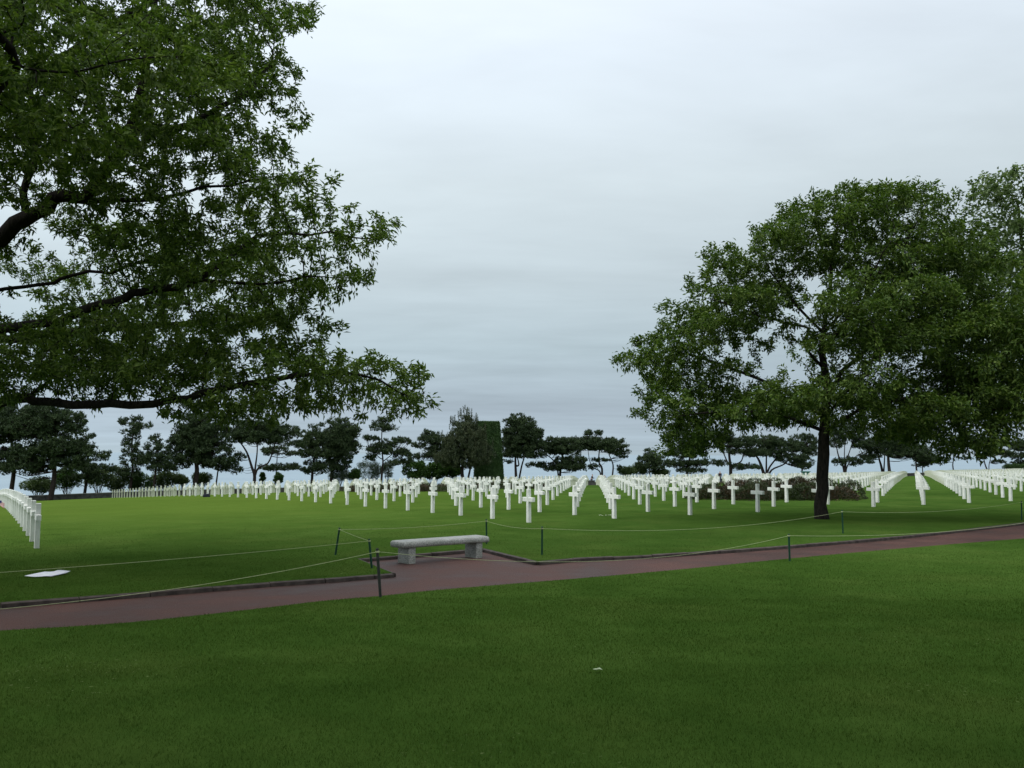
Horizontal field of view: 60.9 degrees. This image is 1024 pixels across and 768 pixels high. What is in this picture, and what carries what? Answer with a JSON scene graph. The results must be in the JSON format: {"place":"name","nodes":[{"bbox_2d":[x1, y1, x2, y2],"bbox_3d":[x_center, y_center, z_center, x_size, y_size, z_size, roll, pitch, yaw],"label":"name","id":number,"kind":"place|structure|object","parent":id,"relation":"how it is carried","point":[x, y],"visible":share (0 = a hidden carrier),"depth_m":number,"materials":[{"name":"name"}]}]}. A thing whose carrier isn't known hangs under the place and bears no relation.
{"place":"outdoors","nodes":[
{"label":"outdoors","id":0,"kind":"place"},
{"bbox_2d":[0,473,1023,767],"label":"lawn","id":1,"kind":"structure","parent":0,"point":[896,507],"depth_m":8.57,"materials":[{"name":"green plant"}]},
{"bbox_2d":[0,405,31,489],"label":"pine tree","id":2,"kind":"object","parent":1,"relation":"on","point":[5,451],"visible":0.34,"depth_m":115.81,"materials":[{"name":"green plant"}]},
{"bbox_2d":[20,494,25,526],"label":"grave cross","id":3,"kind":"object","parent":1,"relation":"on","point":[22,511],"visible":0.55,"depth_m":28.92,"materials":[{"name":"white stone"}]},
{"bbox_2d":[23,496,28,530],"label":"grave cross","id":4,"kind":"object","parent":1,"relation":"on","point":[25,513],"visible":0.56,"depth_m":26.92,"materials":[{"name":"white stone"}]},
{"bbox_2d":[26,498,31,535],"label":"grave cross","id":5,"kind":"object","parent":1,"relation":"on","point":[28,517],"visible":0.59,"depth_m":24.91,"materials":[{"name":"white stone"}]},
{"bbox_2d":[29,500,35,541],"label":"grave cross","id":6,"kind":"object","parent":1,"relation":"on","point":[32,518],"visible":0.72,"depth_m":22.92,"materials":[{"name":"white stone"}]},
{"bbox_2d":[34,503,41,548],"bbox_3d":[-11.432,3.475,20.972,0.112,1.190,0.600,3,-5,-31],"label":"grave cross","id":7,"kind":"object","parent":1,"relation":"on","point":[38,515],"visible":0.88,"depth_m":20.91,"materials":[{"name":"white stone"}]},
{"bbox_2d":[19,475,57,494],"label":"bush","id":8,"kind":"object","parent":1,"relation":"on","point":[42,486],"visible":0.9,"depth_m":122.25,"materials":[{"name":"green plant"}]},
{"bbox_2d":[26,570,68,576],"bbox_3d":[-8.058,3.288,15.113,0.467,0.034,0.634,0,-5,1],"label":"paper sheet","id":9,"kind":"object","parent":1,"relation":"on","point":[52,573],"visible":1,"depth_m":15.13,"materials":[{"name":"white paper"}]},
{"bbox_2d":[0,404,94,499],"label":"pine tree","id":10,"kind":"object","parent":1,"relation":"on","point":[47,426],"visible":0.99,"depth_m":114.06,"materials":[{"name":"green plant"}]},
{"bbox_2d":[56,469,82,493],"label":"bush","id":11,"kind":"object","parent":1,"relation":"on","point":[66,485],"visible":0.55,"depth_m":125.42,"materials":[{"name":"green plant"}]},
{"bbox_2d":[61,432,118,492],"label":"pine tree","id":12,"kind":"object","parent":1,"relation":"on","point":[87,475],"visible":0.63,"depth_m":123.45,"materials":[{"name":"green plant"}]},
{"bbox_2d":[83,469,116,492],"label":"bush","id":13,"kind":"object","parent":1,"relation":"on","point":[97,484],"visible":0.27,"depth_m":128.79,"materials":[{"name":"green plant"}]},
{"bbox_2d":[106,466,132,491],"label":"bush","id":14,"kind":"object","parent":1,"relation":"on","point":[121,483],"visible":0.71,"depth_m":130.78,"materials":[{"name":"green plant"}]},
{"bbox_2d":[114,414,153,491],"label":"pine tree","id":15,"kind":"object","parent":1,"relation":"on","point":[135,458],"visible":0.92,"depth_m":130.20,"materials":[{"name":"green plant"}]},
{"bbox_2d":[127,471,155,490],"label":"bush","id":16,"kind":"object","parent":1,"relation":"on","point":[138,482],"visible":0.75,"depth_m":132.77,"materials":[{"name":"green plant"}]},
{"bbox_2d":[140,432,179,487],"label":"pine tree","id":17,"kind":"object","parent":1,"relation":"on","point":[160,460],"visible":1,"depth_m":129.52,"materials":[{"name":"green plant"}]},
{"bbox_2d":[149,470,178,490],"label":"bush","id":18,"kind":"object","parent":1,"relation":"on","point":[162,479],"visible":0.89,"depth_m":134.37,"materials":[{"name":"green plant"}]},
{"bbox_2d":[171,472,190,489],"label":"bush","id":19,"kind":"object","parent":1,"relation":"on","point":[183,479],"visible":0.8,"depth_m":135.69,"materials":[{"name":"green plant"}]},
{"bbox_2d":[164,411,239,487],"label":"pine tree","id":20,"kind":"object","parent":1,"relation":"on","point":[197,442],"visible":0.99,"depth_m":131.95,"materials":[{"name":"green plant"}]},
{"bbox_2d":[190,472,213,488],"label":"bush","id":21,"kind":"object","parent":1,"relation":"on","point":[204,479],"visible":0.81,"depth_m":137.33,"materials":[{"name":"green plant"}]},
{"bbox_2d":[200,452,236,484],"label":"pine tree","id":22,"kind":"object","parent":1,"relation":"on","point":[218,467],"visible":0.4,"depth_m":136.53,"materials":[{"name":"green plant"}]},
{"bbox_2d":[0,0,443,431],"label":"oak tree","id":23,"kind":"object","parent":1,"relation":"on","point":[145,35],"visible":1,"depth_m":15.06,"materials":[{"name":"green plant"}]},
{"bbox_2d":[219,417,305,484],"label":"pine tree","id":24,"kind":"object","parent":1,"relation":"on","point":[259,434],"visible":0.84,"depth_m":134.59,"materials":[{"name":"green plant"}]},
{"bbox_2d":[257,444,298,484],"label":"pine tree","id":25,"kind":"object","parent":1,"relation":"on","point":[276,466],"visible":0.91,"depth_m":145.34,"materials":[{"name":"green plant"}]},
{"bbox_2d":[294,422,334,486],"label":"pine tree","id":26,"kind":"object","parent":1,"relation":"on","point":[313,448],"visible":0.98,"depth_m":141.72,"materials":[{"name":"green plant"}]},
{"bbox_2d":[327,468,349,485],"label":"bush","id":27,"kind":"object","parent":1,"relation":"on","point":[341,476],"visible":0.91,"depth_m":146.53,"materials":[{"name":"green plant"}]},
{"bbox_2d":[321,415,362,481],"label":"pine tree","id":28,"kind":"object","parent":1,"relation":"on","point":[343,433],"visible":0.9,"depth_m":145.31,"materials":[{"name":"green plant"}]},
{"bbox_2d":[347,467,361,480],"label":"bush","id":29,"kind":"object","parent":1,"relation":"on","point":[354,473],"visible":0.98,"depth_m":147.98,"materials":[{"name":"green plant"}]},
{"bbox_2d":[357,460,383,480],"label":"bush","id":30,"kind":"object","parent":1,"relation":"on","point":[374,472],"visible":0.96,"depth_m":151.97,"materials":[{"name":"green plant"}]},
{"bbox_2d":[368,539,372,567],"bbox_3d":[-2.632,3.196,16.197,0.114,0.625,0.054,0,-5,0],"label":"rope post","id":31,"kind":"object","parent":1,"relation":"on","point":[370,554],"visible":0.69,"depth_m":16.19,"materials":[{"name":"metal"}]},
{"bbox_2d":[0,541,365,572],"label":"cord","id":32,"kind":"object","parent":31,"relation":"attached to","point":[179,558],"visible":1,"depth_m":13.87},
{"bbox_2d":[375,548,381,596],"bbox_3d":[-1.822,2.633,11.913,0.108,0.762,0.054,0,-5,0],"label":"rope post","id":33,"kind":"object","parent":1,"relation":"on","point":[378,571],"visible":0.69,"depth_m":11.90,"materials":[{"name":"black metal"}]},
{"bbox_2d":[3,552,374,608],"bbox_3d":[-4.065,2.407,10.717,5.053,0.439,0.007,3,-5,-28],"label":"cord","id":34,"kind":"object","parent":33,"relation":"attached to","point":[181,587],"visible":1,"depth_m":10.68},
{"bbox_2d":[383,536,785,561],"bbox_3d":[1.883,2.776,14.787,9.422,0.460,0.007,4,-6,-37],"label":"cord","id":35,"kind":"object","parent":33,"relation":"attached to","point":[573,561],"visible":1,"depth_m":14.12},
{"bbox_2d":[358,415,413,481],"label":"pine tree","id":36,"kind":"object","parent":1,"relation":"on","point":[376,449],"visible":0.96,"depth_m":148.29,"materials":[{"name":"green plant"}]},
{"bbox_2d":[380,461,394,482],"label":"bush","id":37,"kind":"object","parent":1,"relation":"on","point":[388,473],"visible":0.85,"depth_m":153.89,"materials":[{"name":"green plant"}]},
{"bbox_2d":[339,481,446,491],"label":"heath bed","id":38,"kind":"object","parent":1,"relation":"on","point":[426,487],"visible":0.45,"depth_m":68.74,"materials":[{"name":"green plant"}]},
{"bbox_2d":[404,484,411,509],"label":"grave cross","id":39,"kind":"object","parent":1,"relation":"on","point":[407,492],"visible":0.86,"depth_m":36.11,"materials":[{"name":"white stone"}]},
{"bbox_2d":[400,460,428,480],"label":"bush","id":40,"kind":"object","parent":1,"relation":"on","point":[419,467],"visible":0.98,"depth_m":148.49,"materials":[{"name":"green plant"}]},
{"bbox_2d":[406,428,445,463],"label":"pine tree","id":41,"kind":"object","parent":1,"relation":"on","point":[433,438],"visible":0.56,"depth_m":155.60,"materials":[{"name":"green plant"}]},
{"bbox_2d":[428,485,437,512],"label":"grave cross","id":42,"kind":"object","parent":1,"relation":"on","point":[433,493],"visible":0.86,"depth_m":34.09,"materials":[{"name":"white stone"}]},
{"bbox_2d":[424,462,448,480],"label":"bush","id":43,"kind":"object","parent":1,"relation":"on","point":[437,471],"visible":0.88,"depth_m":151.27,"materials":[{"name":"green plant"}]},
{"bbox_2d":[444,466,460,478],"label":"bush","id":44,"kind":"object","parent":1,"relation":"on","point":[453,472],"visible":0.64,"depth_m":153.00,"materials":[{"name":"green plant"}]},
{"bbox_2d":[452,482,458,505],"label":"grave cross","id":45,"kind":"object","parent":1,"relation":"on","point":[455,489],"visible":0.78,"depth_m":39.90,"materials":[{"name":"white stone"}]},
{"bbox_2d":[456,486,465,515],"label":"grave cross","id":46,"kind":"object","parent":1,"relation":"on","point":[460,495],"visible":0.87,"depth_m":32.09,"materials":[{"name":"white stone"}]},
{"bbox_2d":[432,405,495,481],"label":"pine tree","id":47,"kind":"object","parent":1,"relation":"on","point":[463,443],"visible":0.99,"depth_m":146.84,"materials":[{"name":"green plant"}]},
{"bbox_2d":[26,473,923,500],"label":"wall","id":48,"kind":"structure","parent":1,"relation":"on","point":[73,496],"depth_m":120.62,"materials":[{"name":"stone"}]},
{"bbox_2d":[477,483,484,507],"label":"grave cross","id":49,"kind":"object","parent":1,"relation":"on","point":[480,490],"visible":0.86,"depth_m":37.90,"materials":[{"name":"white stone"}]},
{"bbox_2d":[473,420,503,479],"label":"clipped hedge","id":50,"kind":"object","parent":1,"relation":"on","point":[495,469],"visible":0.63,"depth_m":153.20,"materials":[{"name":"green plant"}]},
{"bbox_2d":[487,487,497,518],"bbox_3d":[-0.674,4.181,30.139,0.112,1.190,0.600,3,-6,-31],"label":"grave cross","id":51,"kind":"object","parent":1,"relation":"on","point":[492,496],"visible":0.87,"depth_m":30.10,"materials":[{"name":"white stone"}]},
{"bbox_2d":[459,479,544,488],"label":"heath bed","id":52,"kind":"object","parent":1,"relation":"on","point":[501,485],"visible":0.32,"depth_m":74.57,"materials":[{"name":"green plant"}]},
{"bbox_2d":[504,483,512,509],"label":"grave cross","id":53,"kind":"object","parent":1,"relation":"on","point":[508,491],"visible":0.88,"depth_m":35.89,"materials":[{"name":"white stone"}]},
{"bbox_2d":[501,412,547,477],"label":"pine tree","id":54,"kind":"object","parent":1,"relation":"on","point":[526,440],"visible":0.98,"depth_m":161.73,"materials":[{"name":"green plant"}]},
{"bbox_2d":[522,489,534,522],"bbox_3d":[0.541,3.996,28.126,0.112,1.190,0.600,3,-5,-31],"label":"grave cross","id":55,"kind":"object","parent":1,"relation":"on","point":[528,499],"visible":0.87,"depth_m":28.08,"materials":[{"name":"white stone"}]},
{"bbox_2d":[534,484,544,511],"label":"grave cross","id":56,"kind":"object","parent":1,"relation":"on","point":[539,492],"visible":0.88,"depth_m":33.87,"materials":[{"name":"white stone"}]},
{"bbox_2d":[541,526,542,554],"bbox_3d":[0.648,3.417,18.743,0.050,0.690,0.050,2,-5,-22],"label":"rope post","id":57,"kind":"object","parent":1,"relation":"on","point":[541,540],"visible":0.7,"depth_m":18.73,"materials":[{"name":"metal"}]},
{"bbox_2d":[543,512,838,530],"bbox_3d":[4.901,3.425,21.440,10.060,0.253,0.007,3,-5,-32],"label":"cord","id":58,"kind":"object","parent":57,"relation":"attached to","point":[680,529],"visible":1,"depth_m":20.40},
{"bbox_2d":[543,481,551,504],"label":"grave cross","id":59,"kind":"object","parent":1,"relation":"on","point":[547,488],"visible":0.88,"depth_m":39.67,"materials":[{"name":"white stone"}]},
{"bbox_2d":[525,435,588,475],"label":"pine tree","id":60,"kind":"object","parent":1,"relation":"on","point":[562,446],"visible":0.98,"depth_m":166.40,"materials":[{"name":"green plant"}]},
{"bbox_2d":[112,468,1023,497],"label":"distant crosses","id":61,"kind":"object","parent":1,"relation":"on","point":[936,475],"visible":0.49,"depth_m":94.00,"materials":[{"name":"white stone"}]},
{"bbox_2d":[569,485,579,514],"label":"grave cross","id":62,"kind":"object","parent":1,"relation":"on","point":[574,494],"visible":0.87,"depth_m":31.88,"materials":[{"name":"white stone"}]},
{"bbox_2d":[571,428,620,474],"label":"pine tree","id":63,"kind":"object","parent":1,"relation":"on","point":[595,443],"visible":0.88,"depth_m":171.63,"materials":[{"name":"green plant"}]},
{"bbox_2d":[607,487,620,518],"bbox_3d":[3.509,4.140,29.918,0.112,1.190,0.600,3,-5,-32],"label":"grave cross","id":64,"kind":"object","parent":1,"relation":"on","point":[613,496],"visible":0.86,"depth_m":29.87,"materials":[{"name":"white stone"}]},
{"bbox_2d":[604,437,631,474],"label":"pine tree","id":65,"kind":"object","parent":1,"relation":"on","point":[619,452],"visible":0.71,"depth_m":176.65,"materials":[{"name":"green plant"}]},
{"bbox_2d":[616,465,634,475],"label":"bush","id":66,"kind":"object","parent":1,"relation":"on","point":[629,470],"visible":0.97,"depth_m":178.15,"materials":[{"name":"green plant"}]},
{"bbox_2d":[635,481,644,503],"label":"grave cross","id":67,"kind":"object","parent":1,"relation":"on","point":[639,487],"visible":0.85,"depth_m":39.46,"materials":[{"name":"white stone"}]},
{"bbox_2d":[632,463,649,476],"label":"bush","id":68,"kind":"object","parent":1,"relation":"on","point":[641,470],"visible":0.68,"depth_m":181.69,"materials":[{"name":"green plant"}]},
{"bbox_2d":[642,484,653,511],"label":"grave cross","id":69,"kind":"object","parent":1,"relation":"on","point":[647,492],"visible":0.87,"depth_m":33.66,"materials":[{"name":"white stone"}]},
{"bbox_2d":[634,447,665,473],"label":"pine tree","id":70,"kind":"object","parent":1,"relation":"on","point":[649,458],"visible":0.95,"depth_m":181.13,"materials":[{"name":"green plant"}]},
{"bbox_2d":[650,468,670,475],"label":"bush","id":71,"kind":"object","parent":1,"relation":"on","point":[660,471],"visible":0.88,"depth_m":182.70,"materials":[{"name":"green plant"}]},
{"bbox_2d":[669,481,679,506],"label":"grave cross","id":72,"kind":"object","parent":1,"relation":"on","point":[674,489],"visible":0.85,"depth_m":37.46,"materials":[{"name":"white stone"}]},
{"bbox_2d":[662,431,716,473],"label":"pine tree","id":73,"kind":"object","parent":1,"relation":"on","point":[682,463],"visible":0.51,"depth_m":183.33,"materials":[{"name":"green plant"}]},
{"bbox_2d":[683,485,696,514],"bbox_3d":[6.480,4.289,31.699,0.112,1.190,0.600,3,-5,-31],"label":"grave cross","id":74,"kind":"object","parent":1,"relation":"on","point":[689,494],"visible":0.85,"depth_m":31.65,"materials":[{"name":"white stone"}]},
{"bbox_2d":[708,482,719,508],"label":"grave cross","id":75,"kind":"object","parent":1,"relation":"on","point":[714,490],"visible":0.87,"depth_m":35.46,"materials":[{"name":"white stone"}]},
{"bbox_2d":[727,480,738,503],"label":"grave cross","id":76,"kind":"object","parent":1,"relation":"on","point":[732,487],"visible":0.88,"depth_m":39.26,"materials":[{"name":"white stone"}]},
{"bbox_2d":[709,426,768,474],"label":"pine tree","id":77,"kind":"object","parent":1,"relation":"on","point":[737,443],"visible":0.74,"depth_m":188.54,"materials":[{"name":"green plant"}]},
{"bbox_2d":[751,484,763,511],"bbox_3d":[9.451,4.442,33.495,0.112,1.190,0.600,4,-6,-31],"label":"grave cross","id":78,"kind":"object","parent":1,"relation":"on","point":[757,492],"visible":0.87,"depth_m":33.45,"materials":[{"name":"white stone"}]},
{"bbox_2d":[767,481,779,506],"bbox_3d":[11.204,4.768,37.284,0.112,1.190,0.600,3,-5,-30],"label":"grave cross","id":79,"kind":"object","parent":1,"relation":"on","point":[773,489],"visible":0.85,"depth_m":37.24,"materials":[{"name":"white stone"}]},
{"bbox_2d":[739,434,812,473],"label":"pine tree","id":80,"kind":"object","parent":1,"relation":"on","point":[776,446],"visible":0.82,"depth_m":195.68,"materials":[{"name":"green plant"}]},
{"bbox_2d":[684,476,868,500],"bbox_3d":[13.666,5.420,45.379,9.439,1.380,6.565,0,-5,3],"label":"heath bed","id":81,"kind":"object","parent":1,"relation":"on","point":[800,489],"visible":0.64,"depth_m":44.02,"materials":[{"name":"green plant"}]},
{"bbox_2d":[781,479,791,501],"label":"grave cross","id":82,"kind":"object","parent":1,"relation":"on","point":[786,486],"visible":0.86,"depth_m":41.04,"materials":[{"name":"white stone"}]},
{"bbox_2d":[789,433,817,472],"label":"pine tree","id":83,"kind":"object","parent":1,"relation":"on","point":[812,446],"visible":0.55,"depth_m":205.51,"materials":[{"name":"green plant"}]},
{"bbox_2d":[609,175,1023,518],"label":"oak tree","id":84,"kind":"object","parent":1,"relation":"on","point":[878,334],"visible":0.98,"depth_m":29.05,"materials":[{"name":"green plant"}]},
{"bbox_2d":[829,424,876,471],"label":"pine tree","id":85,"kind":"object","parent":1,"relation":"on","point":[861,442],"visible":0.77,"depth_m":206.51,"materials":[{"name":"green plant"}]},
{"bbox_2d":[856,435,885,471],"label":"pine tree","id":86,"kind":"object","parent":1,"relation":"on","point":[876,453],"visible":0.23,"depth_m":211.99,"materials":[{"name":"green plant"}]},
{"bbox_2d":[866,481,879,506],"bbox_3d":[15.387,4.753,37.067,0.112,1.190,0.600,3,-5,-32],"label":"grave cross","id":87,"kind":"object","parent":1,"relation":"on","point":[872,489],"visible":0.87,"depth_m":37.03,"materials":[{"name":"white stone"}]},
{"bbox_2d":[874,429,926,470],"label":"pine tree","id":88,"kind":"object","parent":1,"relation":"on","point":[892,448],"visible":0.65,"depth_m":202.97,"materials":[{"name":"green plant"}]},
{"bbox_2d":[916,481,929,504],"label":"grave cross","id":89,"kind":"object","parent":1,"relation":"on","point":[922,488],"visible":0.85,"depth_m":38.82,"materials":[{"name":"white stone"}]},
{"bbox_2d":[910,443,936,470],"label":"pine tree","id":90,"kind":"object","parent":1,"relation":"on","point":[929,457],"visible":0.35,"depth_m":224.34,"materials":[{"name":"green plant"}]},
{"bbox_2d":[911,454,939,472],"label":"pine tree","id":91,"kind":"object","parent":1,"relation":"on","point":[923,465],"visible":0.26,"depth_m":229.59,"materials":[{"name":"green plant"}]},
{"bbox_2d":[891,266,1023,466],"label":"oak tree","id":92,"kind":"object","parent":1,"relation":"on","point":[990,425],"visible":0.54,"depth_m":28.78,"materials":[{"name":"green plant"}]},
{"bbox_2d":[944,434,974,469],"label":"pine tree","id":93,"kind":"object","parent":1,"relation":"on","point":[964,458],"visible":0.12,"depth_m":233.28,"materials":[{"name":"green plant"}]},
{"bbox_2d":[961,480,974,502],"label":"grave cross","id":94,"kind":"object","parent":1,"relation":"on","point":[967,486],"visible":0.9,"depth_m":40.60,"materials":[{"name":"white stone"}]},
{"bbox_2d":[945,162,1023,383],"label":"broadleaf tree","id":95,"kind":"object","parent":1,"relation":"on","point":[1015,225],"visible":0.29,"depth_m":46.15,"materials":[{"name":"green plant"}]},
{"bbox_2d":[969,436,1015,468],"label":"pine tree","id":96,"kind":"object","parent":1,"relation":"on","point":[1008,452],"visible":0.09,"depth_m":241.56,"materials":[{"name":"green plant"}]},
{"bbox_2d":[996,477,1007,497],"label":"grave cross","id":97,"kind":"object","parent":1,"relation":"on","point":[1001,482],"visible":0.77,"depth_m":46.19,"materials":[{"name":"white stone"}]},
{"bbox_2d":[1004,479,1016,500],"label":"grave cross","id":98,"kind":"object","parent":1,"relation":"on","point":[1010,485],"visible":0.86,"depth_m":42.38,"materials":[{"name":"white stone"}]},
{"bbox_2d":[1001,437,1023,464],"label":"pine tree","id":99,"kind":"object","parent":1,"relation":"on","point":[1018,456],"visible":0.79,"depth_m":249.71,"materials":[{"name":"green plant"}]},
{"bbox_2d":[1002,463,1023,468],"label":"hedge","id":100,"kind":"object","parent":1,"relation":"on","point":[1010,466],"visible":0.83,"depth_m":239.39,"materials":[{"name":"green plant"}]},
{"bbox_2d":[0,525,1023,629],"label":"path","id":101,"kind":"structure","parent":0,"point":[433,573],"depth_m":14.83,"materials":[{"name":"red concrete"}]},
{"bbox_2d":[390,535,488,563],"bbox_3d":[-1.496,3.514,18.379,2.248,0.515,0.500,4,-6,-39],"label":"stone bench","id":102,"kind":"object","parent":101,"relation":"on","point":[473,546],"visible":0.83,"depth_m":18.10,"materials":[{"name":"stone"}]},
{"bbox_2d":[0,522,1023,608],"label":"kerb","id":103,"kind":"structure","parent":101,"relation":"on","point":[40,602],"depth_m":17.55,"materials":[{"name":"concrete"}]},
{"bbox_2d":[0,452,1023,494],"bbox_3d":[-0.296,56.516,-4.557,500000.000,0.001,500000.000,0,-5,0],"label":"sea","id":104,"kind":"structure","parent":0,"point":[241,477],"depth_m":3478.67,"materials":[{"name":"liquid"}]},
{"bbox_2d":[0,0,1023,456],"label":"sky","id":105,"kind":"structure","parent":0,"point":[556,172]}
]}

